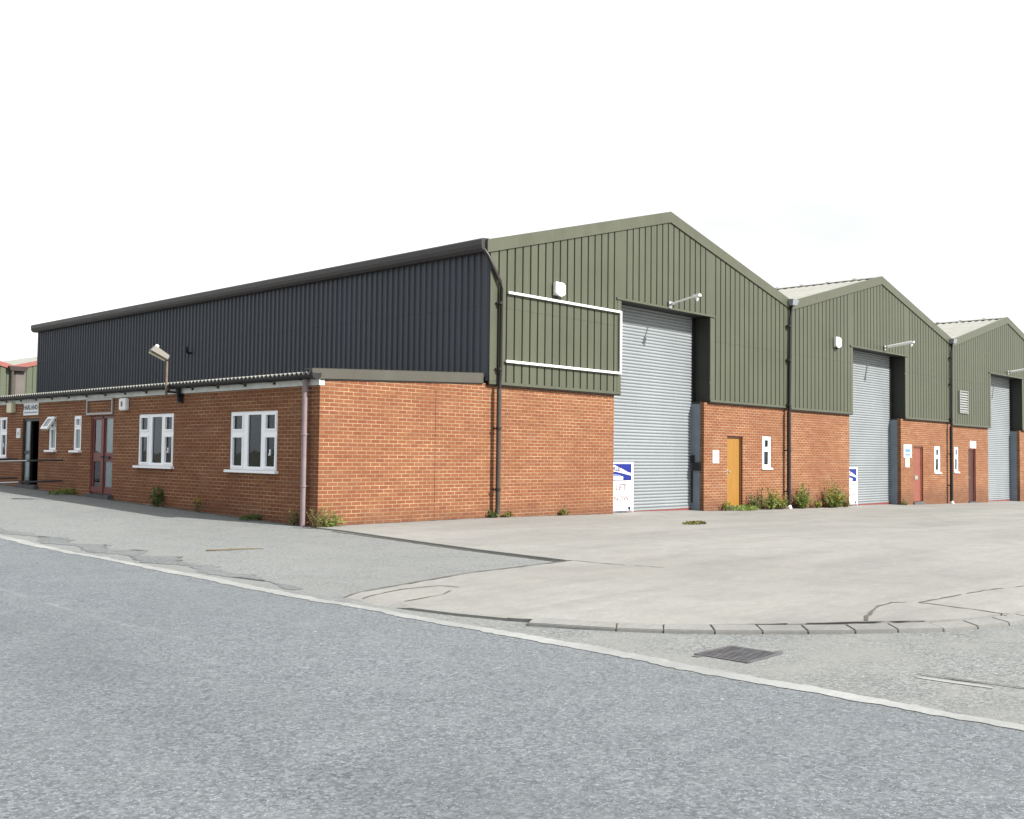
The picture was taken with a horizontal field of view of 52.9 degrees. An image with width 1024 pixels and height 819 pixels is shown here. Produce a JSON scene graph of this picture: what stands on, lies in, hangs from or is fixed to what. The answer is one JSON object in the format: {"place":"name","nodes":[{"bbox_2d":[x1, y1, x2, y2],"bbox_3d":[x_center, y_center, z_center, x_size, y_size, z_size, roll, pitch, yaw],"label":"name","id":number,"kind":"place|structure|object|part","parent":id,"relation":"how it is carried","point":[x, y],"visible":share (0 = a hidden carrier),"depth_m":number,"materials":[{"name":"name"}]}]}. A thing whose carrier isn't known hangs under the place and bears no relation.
{"place":"outdoors","nodes":[
{"label":"outdoors","id":0,"kind":"place"},
{"bbox_2d":[0,484,555,599],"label":"forecourt","id":1,"kind":"structure","parent":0,"point":[321,563],"depth_m":15.55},
{"bbox_2d":[0,458,17,478],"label":"handrail","id":2,"kind":"object","parent":1,"relation":"on","point":[9,459],"visible":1,"depth_m":28.81,"materials":[{"name":"grey metal"}]},
{"bbox_2d":[0,357,36,395],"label":"warehouse","id":3,"kind":"structure","parent":1,"relation":"on","point":[17,376],"depth_m":53.89,"materials":[{"name":"green metal"}]},
{"bbox_2d":[0,459,62,483],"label":"handrail","id":4,"kind":"object","parent":1,"relation":"on","point":[30,461],"visible":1,"depth_m":26.29,"materials":[{"name":"grey metal"}]},
{"bbox_2d":[48,487,76,494],"bbox_3d":[-11.368,2.070,26.178,0.460,0.216,0.870,-2,-3,44],"label":"weed","id":5,"kind":"object","parent":1,"relation":"on","point":[65,491],"visible":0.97,"depth_m":26.10,"materials":[{"name":"green plant"}]},
{"bbox_2d":[0,529,302,589],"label":"tarmac patch","id":6,"kind":"object","parent":1,"relation":"on","point":[137,555],"visible":1,"depth_m":13.89,"materials":[{"name":"grey asphalt"}]},
{"bbox_2d":[0,484,305,526],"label":"pavement crack","id":7,"kind":"object","parent":1,"relation":"on","point":[173,508],"visible":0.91,"depth_m":22.36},
{"bbox_2d":[149,484,163,506],"bbox_3d":[-7.962,1.916,23.089,0.379,0.542,0.278,2,-3,-31],"label":"weed","id":8,"kind":"object","parent":1,"relation":"on","point":[156,498],"visible":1,"depth_m":23.05,"materials":[{"name":"green plant"}]},
{"bbox_2d":[193,491,203,511],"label":"weed","id":9,"kind":"object","parent":1,"relation":"on","point":[197,505],"visible":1,"depth_m":21.82,"materials":[{"name":"green plant"}]},
{"bbox_2d":[206,548,263,550],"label":"twig","id":10,"kind":"object","parent":1,"relation":"on","point":[231,549],"visible":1,"depth_m":14.78,"materials":[{"name":"brown wood"}]},
{"bbox_2d":[0,368,485,526],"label":"office extension","id":11,"kind":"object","parent":1,"relation":"on","point":[358,446],"visible":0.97,"depth_m":21.34,"materials":[{"name":"red brick"},{"name":"black paint"},{"name":"white upvc"}]},
{"bbox_2d":[0,417,6,457],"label":"window","id":12,"kind":"structure","parent":11,"relation":"in","point":[3,420],"depth_m":29.86,"materials":[{"name":"white plastic"}]},
{"bbox_2d":[6,403,15,412],"bbox_3d":[-14.252,-0.046,29.278,0.380,0.280,0.128,-2,-3,44],"label":"alarm box","id":13,"kind":"object","parent":11,"relation":"attached to","point":[11,407],"visible":1,"depth_m":29.16,"materials":[{"name":"beige plastic"}]},
{"bbox_2d":[16,428,20,437],"bbox_3d":[-13.878,0.665,28.938,0.240,0.280,0.048,-2,-3,44],"label":"entry panel","id":14,"kind":"object","parent":11,"relation":"attached to","point":[18,432],"visible":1,"depth_m":28.89,"materials":[{"name":"white paint"}]},
{"bbox_2d":[23,403,38,415],"bbox_3d":[-13.286,-0.009,28.420,1.000,0.335,0.032,-2,-3,44],"label":"wall sign","id":15,"kind":"object","parent":11,"relation":"attached to","point":[31,409],"visible":1,"depth_m":28.38,"materials":[{"name":"white paint"}]},
{"bbox_2d":[40,416,56,451],"bbox_3d":[-12.308,0.658,27.367,0.620,0.945,0.329,-2,-3,44],"label":"window","id":16,"kind":"structure","parent":11,"relation":"in","point":[50,422],"depth_m":27.43,"materials":[{"name":"white plastic"}]},
{"bbox_2d":[68,416,81,452],"bbox_3d":[-11.147,0.628,26.367,0.600,0.945,0.175,-2,-3,44],"label":"window","id":17,"kind":"structure","parent":11,"relation":"in","point":[77,422],"depth_m":26.43,"materials":[{"name":"white plastic"}]},
{"bbox_2d":[82,416,113,499],"bbox_3d":[-10.152,1.764,25.332,1.400,3.220,0.240,-2,-3,44],"label":"door","id":18,"kind":"structure","parent":11,"relation":"in","point":[102,426],"depth_m":25.38,"materials":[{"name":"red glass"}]},
{"bbox_2d":[86,398,113,414],"bbox_3d":[-10.206,-0.072,25.477,1.440,0.400,0.050,-2,-3,44],"label":"sign frame","id":19,"kind":"object","parent":11,"relation":"attached to","point":[100,399],"visible":1,"depth_m":25.39,"materials":[{"name":"grey metal"}]},
{"bbox_2d":[119,398,128,409],"bbox_3d":[-9.256,-0.127,24.533,0.360,0.290,0.104,-2,-3,44],"label":"alarm box","id":20,"kind":"object","parent":11,"relation":"attached to","point":[123,403],"visible":1,"depth_m":24.44,"materials":[{"name":"white paint"}]},
{"bbox_2d":[132,413,173,468],"bbox_3d":[-8.115,0.722,23.543,1.800,1.245,0.280,-2,-3,44],"label":"window","id":21,"kind":"structure","parent":11,"relation":"in","point":[156,431],"depth_m":23.56,"materials":[{"name":"white plastic"}]},
{"bbox_2d":[148,344,175,395],"bbox_3d":[-7.694,-0.864,22.703,0.603,1.141,0.365,2,-3,-29],"label":"pole lamp","id":22,"kind":"object","parent":11,"relation":"attached to","point":[157,351],"visible":1,"depth_m":22.64,"materials":[{"name":"beige metal"}]},
{"bbox_2d":[224,410,277,473],"bbox_3d":[-5.187,0.656,20.753,1.870,1.245,0.280,-2,-3,44],"label":"window","id":23,"kind":"structure","parent":11,"relation":"in","point":[253,447],"depth_m":20.75,"materials":[{"name":"white plastic"}]},
{"bbox_2d":[239,513,261,519],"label":"weed","id":24,"kind":"object","parent":1,"relation":"on","point":[250,517],"visible":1,"depth_m":20.25,"materials":[{"name":"green plant"}]},
{"bbox_2d":[287,509,298,524],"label":"weed","id":25,"kind":"object","parent":1,"relation":"on","point":[290,520],"visible":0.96,"depth_m":19.41,"materials":[{"name":"green plant"}]},
{"bbox_2d":[306,503,334,528],"bbox_3d":[-3.522,1.948,18.936,0.309,0.512,0.546,-2,-3,44],"label":"weed","id":26,"kind":"object","parent":1,"relation":"on","point":[317,520],"visible":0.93,"depth_m":18.89,"materials":[{"name":"green plant"}]},
{"bbox_2d":[31,212,798,516],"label":"warehouse unit","id":27,"kind":"structure","parent":1,"relation":"on","point":[681,398],"depth_m":26.89,"materials":[{"name":"black paint"}]},
{"bbox_2d":[553,282,565,297],"bbox_3d":[1.101,-2.778,24.002,0.118,0.365,0.340,-2,-3,44],"label":"alarm box","id":28,"kind":"object","parent":27,"relation":"attached to","point":[559,289],"visible":1,"depth_m":23.93,"materials":[{"name":"white paint"}]},
{"bbox_2d":[505,291,621,373],"bbox_3d":[1.293,-1.746,24.205,0.074,1.585,4.140,-2,-3,44],"label":"sign frame","id":29,"kind":"object","parent":27,"relation":"attached to","point":[581,305],"visible":1,"depth_m":24.45,"materials":[{"name":"white metal"}]},
{"bbox_3d":[3.641,-0.046,27.439,0.105,5.578,4.190,-2,-3,44],"label":"shutter door","id":30,"kind":"part","parent":27,"relation":"part of","materials":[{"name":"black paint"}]},
{"bbox_2d":[669,294,700,307],"bbox_3d":[4.538,-2.846,26.980,0.927,0.299,0.140,-2,-3,42],"label":"floodlight","id":31,"kind":"object","parent":27,"relation":"attached to","point":[696,296],"visible":1,"depth_m":26.93,"materials":[{"name":"metal"}]},
{"bbox_2d":[713,450,718,462],"bbox_3d":[5.729,1.325,28.927,0.014,0.360,0.310,-2,-3,44],"label":"wall notice","id":32,"kind":"object","parent":27,"relation":"attached to","point":[715,456],"depth_m":28.93,"materials":[{"name":"white paint"}]},
{"bbox_3d":[6.388,1.854,29.688,0.200,2.165,0.900,-2,-3,44],"label":"door","id":33,"kind":"part","parent":27,"relation":"part of","materials":[{"name":"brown wood"}]},
{"bbox_2d":[761,436,772,469],"bbox_3d":[7.656,1.307,30.997,0.125,1.000,0.620,-2,-3,44],"label":"window","id":34,"kind":"structure","parent":27,"relation":"in","point":[766,440],"depth_m":31.03,"materials":[{"name":"white plastic"}]},
{"bbox_2d":[332,531,557,561],"bbox_3d":[-1.266,2.080,15.848,0.160,0.006,6.150,3,-3,-39],"label":"pavement crack","id":35,"kind":"object","parent":1,"relation":"on","point":[441,546],"visible":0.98,"depth_m":15.55,"materials":[{"name":"grey concrete"}]},
{"bbox_2d":[343,560,570,597],"bbox_3d":[-0.530,1.931,11.822,0.136,0.090,4.230,-1,-3,37],"label":"pavement crack","id":36,"kind":"object","parent":1,"relation":"on","point":[448,576],"visible":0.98,"depth_m":11.51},
{"bbox_2d":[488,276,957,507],"bbox_3d":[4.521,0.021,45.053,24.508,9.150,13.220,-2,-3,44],"label":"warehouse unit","id":37,"kind":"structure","parent":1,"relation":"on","point":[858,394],"depth_m":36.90,"materials":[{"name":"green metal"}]},
{"bbox_2d":[834,337,840,348],"bbox_3d":[10.811,-2.204,34.181,0.118,0.395,0.360,-2,-3,44],"label":"alarm box","id":38,"kind":"object","parent":37,"relation":"attached to","point":[837,342],"visible":1,"depth_m":34.08,"materials":[{"name":"white paint"}]},
{"bbox_3d":[12.626,0.604,36.854,0.105,5.652,4.350,-2,-3,44],"label":"shutter door","id":39,"kind":"part","parent":37,"relation":"part of","materials":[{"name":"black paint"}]},
{"bbox_2d":[884,341,914,349],"bbox_3d":[13.774,-2.272,36.574,1.047,0.277,0.139,-2,-3,42],"label":"floodlight","id":40,"kind":"object","parent":37,"relation":"attached to","point":[898,344],"visible":1,"depth_m":36.53,"materials":[{"name":"metal"}]},
{"bbox_2d":[905,458,908,466],"bbox_3d":[14.743,1.980,38.370,0.018,0.340,0.330,-2,-3,44],"label":"wall notice","id":41,"kind":"object","parent":37,"relation":"attached to","point":[906,462],"depth_m":38.33,"materials":[{"name":"white paint"}]},
{"bbox_2d":[903,444,911,457],"bbox_3d":[14.767,1.551,38.405,0.022,0.480,0.700,-2,-3,44],"label":"wall notice","id":42,"kind":"object","parent":37,"relation":"attached to","point":[907,450],"depth_m":38.38,"materials":[{"name":"white paint"}]},
{"bbox_3d":[15.414,2.526,39.146,0.200,2.250,0.960,-2,-3,44],"label":"door","id":43,"kind":"part","parent":37,"relation":"part of","materials":[{"name":"wood"}]},
{"bbox_2d":[934,446,941,473],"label":"window","id":44,"kind":"structure","parent":37,"relation":"in","point":[937,448],"depth_m":40.58,"materials":[{"name":"white plastic"}]},
{"bbox_2d":[0,538,1023,818],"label":"road","id":45,"kind":"structure","parent":0,"point":[132,692],"depth_m":5.45,"materials":[{"name":"grey asphalt"}]},
{"bbox_2d":[0,535,1023,730],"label":"road edge line","id":46,"kind":"object","parent":45,"relation":"on","point":[736,676],"visible":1,"depth_m":7.50,"materials":[{"name":"paint"}]},
{"bbox_2d":[0,0,1023,360],"label":"sky","id":47,"kind":"structure","parent":0,"point":[151,150],"materials":[{"name":"white"}]},
{"bbox_2d":[316,501,1023,628],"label":"yard","id":48,"kind":"structure","parent":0,"point":[814,566],"depth_m":13.03,"materials":[{"name":"concrete"}]},
{"bbox_2d":[318,507,344,526],"bbox_3d":[-3.348,2.023,19.064,0.358,0.454,0.630,-1,-3,32],"label":"weed","id":49,"kind":"object","parent":48,"relation":"on","point":[334,522],"visible":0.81,"depth_m":19.07,"materials":[{"name":"green plant"}]},
{"bbox_2d":[364,585,457,600],"bbox_3d":[-0.948,1.858,10.423,0.593,0.040,1.056,-1,-3,32],"label":"pavement crack","id":50,"kind":"object","parent":48,"relation":"on","point":[415,587],"visible":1,"depth_m":10.46,"materials":[{"name":"grey concrete"}]},
{"bbox_2d":[335,514,590,525],"bbox_3d":[-0.614,2.362,22.149,0.097,0.062,8.400,-2,-3,44],"label":"pavement crack","id":51,"kind":"object","parent":48,"relation":"on","point":[468,518],"visible":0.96,"depth_m":21.45,"materials":[{"name":"black concrete"}]},
{"bbox_2d":[487,510,499,517],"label":"weed","id":52,"kind":"object","parent":48,"relation":"on","point":[492,515],"visible":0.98,"depth_m":22.29,"materials":[{"name":"green plant"}]},
{"bbox_2d":[502,511,512,516],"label":"weed","id":53,"kind":"object","parent":48,"relation":"on","point":[507,514],"visible":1,"depth_m":22.62,"materials":[{"name":"green plant"}]},
{"bbox_2d":[558,507,569,515],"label":"weed","id":54,"kind":"object","parent":48,"relation":"on","point":[564,512],"visible":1,"depth_m":23.99,"materials":[{"name":"green plant"}]},
{"bbox_2d":[613,462,632,511],"bbox_3d":[2.719,1.965,26.072,0.028,1.265,1.160,-2,-3,44],"label":"letting board","id":55,"kind":"object","parent":48,"relation":"on","point":[622,486],"visible":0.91,"depth_m":26.17,"materials":[{"name":"white paint"}]},
{"bbox_2d":[682,520,705,524],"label":"grass tuft","id":56,"kind":"object","parent":48,"relation":"on","point":[695,522],"visible":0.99,"depth_m":21.47,"materials":[{"name":"green plant"}]},
{"bbox_2d":[507,617,916,624],"bbox_3d":[1.741,1.800,8.718,3.590,0.040,0.326,1,-2,2],"label":"pavement crack","id":57,"kind":"object","parent":48,"relation":"on","point":[817,622],"visible":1,"depth_m":8.70,"materials":[{"name":"grey concrete"}]},
{"bbox_2d":[721,500,731,510],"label":"weed","id":58,"kind":"object","parent":48,"relation":"on","point":[726,506],"visible":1,"depth_m":29.02,"materials":[{"name":"green plant"}]},
{"bbox_2d":[730,504,758,510],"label":"weed","id":59,"kind":"object","parent":48,"relation":"on","point":[742,507],"visible":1,"depth_m":29.23,"materials":[{"name":"green plant"}]},
{"bbox_2d":[747,494,761,509],"bbox_3d":[7.058,2.691,29.992,0.354,0.530,0.534,-2,-3,44],"label":"weed","id":60,"kind":"object","parent":48,"relation":"on","point":[756,503],"visible":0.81,"depth_m":30.00,"materials":[{"name":"green plant"}]},
{"bbox_2d":[758,488,763,508],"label":"weed","id":61,"kind":"object","parent":48,"relation":"on","point":[761,496],"visible":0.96,"depth_m":30.47,"materials":[{"name":"green plant"}]},
{"bbox_2d":[761,487,780,509],"bbox_3d":[7.729,2.641,30.601,0.442,0.709,0.817,-2,-3,44],"label":"weed","id":62,"kind":"object","parent":48,"relation":"on","point":[771,503],"visible":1,"depth_m":30.54,"materials":[{"name":"green plant"}]},
{"bbox_2d":[775,493,788,508],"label":"weed","id":63,"kind":"object","parent":48,"relation":"on","point":[783,503],"visible":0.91,"depth_m":31.07,"materials":[{"name":"green plant"}]},
{"bbox_2d":[794,481,812,508],"bbox_3d":[9.102,2.672,32.004,0.472,0.876,0.937,-2,-3,44],"label":"weed","id":64,"kind":"object","parent":48,"relation":"on","point":[801,500],"visible":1,"depth_m":31.94,"materials":[{"name":"green plant"}]},
{"bbox_2d":[812,498,822,507],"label":"weed","id":65,"kind":"object","parent":48,"relation":"on","point":[817,504],"visible":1,"depth_m":32.76,"materials":[{"name":"green plant"}]},
{"bbox_2d":[823,478,848,507],"bbox_3d":[10.513,2.655,33.364,0.628,1.050,1.303,-2,-3,44],"label":"weed","id":66,"kind":"object","parent":48,"relation":"on","point":[834,500],"visible":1,"depth_m":33.31,"materials":[{"name":"green plant"}]},
{"bbox_2d":[841,494,850,506],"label":"weed","id":67,"kind":"object","parent":48,"relation":"on","point":[847,504],"visible":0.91,"depth_m":34.22,"materials":[{"name":"green plant"}]},
{"bbox_2d":[849,467,857,504],"bbox_3d":[11.642,2.643,35.407,0.028,1.295,1.100,-2,-3,44],"label":"letting board","id":68,"kind":"object","parent":48,"relation":"on","point":[853,485],"visible":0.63,"depth_m":35.58,"materials":[{"name":"white paint"}]},
{"bbox_2d":[864,602,1005,619],"bbox_3d":[3.602,1.833,9.425,1.530,0.001,0.912,1,-3,-18],"label":"pavement crack","id":69,"kind":"object","parent":48,"relation":"on","point":[868,614],"visible":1,"depth_m":9.35,"materials":[{"name":"grey concrete"}]},
{"bbox_2d":[921,586,1018,601],"bbox_3d":[7.301,2.044,12.786,8.859,0.045,0.270,3,-3,-42],"label":"pavement crack","id":70,"kind":"object","parent":48,"relation":"on","point":[961,594],"visible":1,"depth_m":10.44,"materials":[{"name":"grey concrete"}]},
{"bbox_2d":[331,598,1023,724],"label":"side road","id":71,"kind":"structure","parent":0,"point":[888,666],"depth_m":7.46,"materials":[{"name":"grey asphalt"}]},
{"bbox_2d":[691,645,782,663],"bbox_3d":[1.662,1.807,7.547,0.450,0.036,0.660,-2,-3,44],"label":"drain grate","id":72,"kind":"object","parent":71,"relation":"on","point":[739,654],"visible":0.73,"depth_m":7.52,"materials":[{"name":"metal"}]},
{"bbox_2d":[528,612,1023,633],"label":"kerb","id":73,"kind":"structure","parent":71,"relation":"on","point":[999,621],"depth_m":8.56,"materials":[{"name":"concrete"}]},
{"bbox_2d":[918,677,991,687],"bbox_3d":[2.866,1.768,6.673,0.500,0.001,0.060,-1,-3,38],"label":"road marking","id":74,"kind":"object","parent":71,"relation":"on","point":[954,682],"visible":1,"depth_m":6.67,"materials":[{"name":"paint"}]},
{"bbox_2d":[917,673,1023,687],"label":"pavement crack","id":75,"kind":"object","parent":71,"relation":"on","point":[969,680],"visible":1,"depth_m":6.71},
{"bbox_3d":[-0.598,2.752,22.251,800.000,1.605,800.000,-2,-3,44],"label":"ground","id":76,"kind":"structure","parent":0,"visible":0},
{"bbox_2d":[900,317,1023,502],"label":"warehouse unit","id":77,"kind":"structure","parent":76,"relation":"on","point":[988,399],"depth_m":45.00,"materials":[{"name":"green painted corrugated steel"},{"name":"red brick"},{"name":"galvanised steel"}]},
{"bbox_2d":[954,447,959,472],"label":"window","id":78,"kind":"structure","parent":77,"relation":"in","point":[955,448],"depth_m":41.97,"materials":[{"name":"white plastic"}]},
{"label":"door","id":79,"kind":"part","parent":77,"relation":"part of","materials":[{"name":"wood"}]},
{"bbox_2d":[970,441,975,447],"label":"wall notice","id":80,"kind":"object","parent":77,"relation":"attached to","point":[972,444],"depth_m":43.23,"materials":[{"name":"white paint"}]},
{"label":"shutter door","id":81,"kind":"part","parent":77,"relation":"part of","materials":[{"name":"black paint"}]},
{"bbox_2d":[1008,369,1023,374],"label":"floodlight","id":82,"kind":"object","parent":77,"relation":"attached to","point":[1015,371],"visible":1,"depth_m":46.03,"materials":[{"name":"metal"}]}
]}

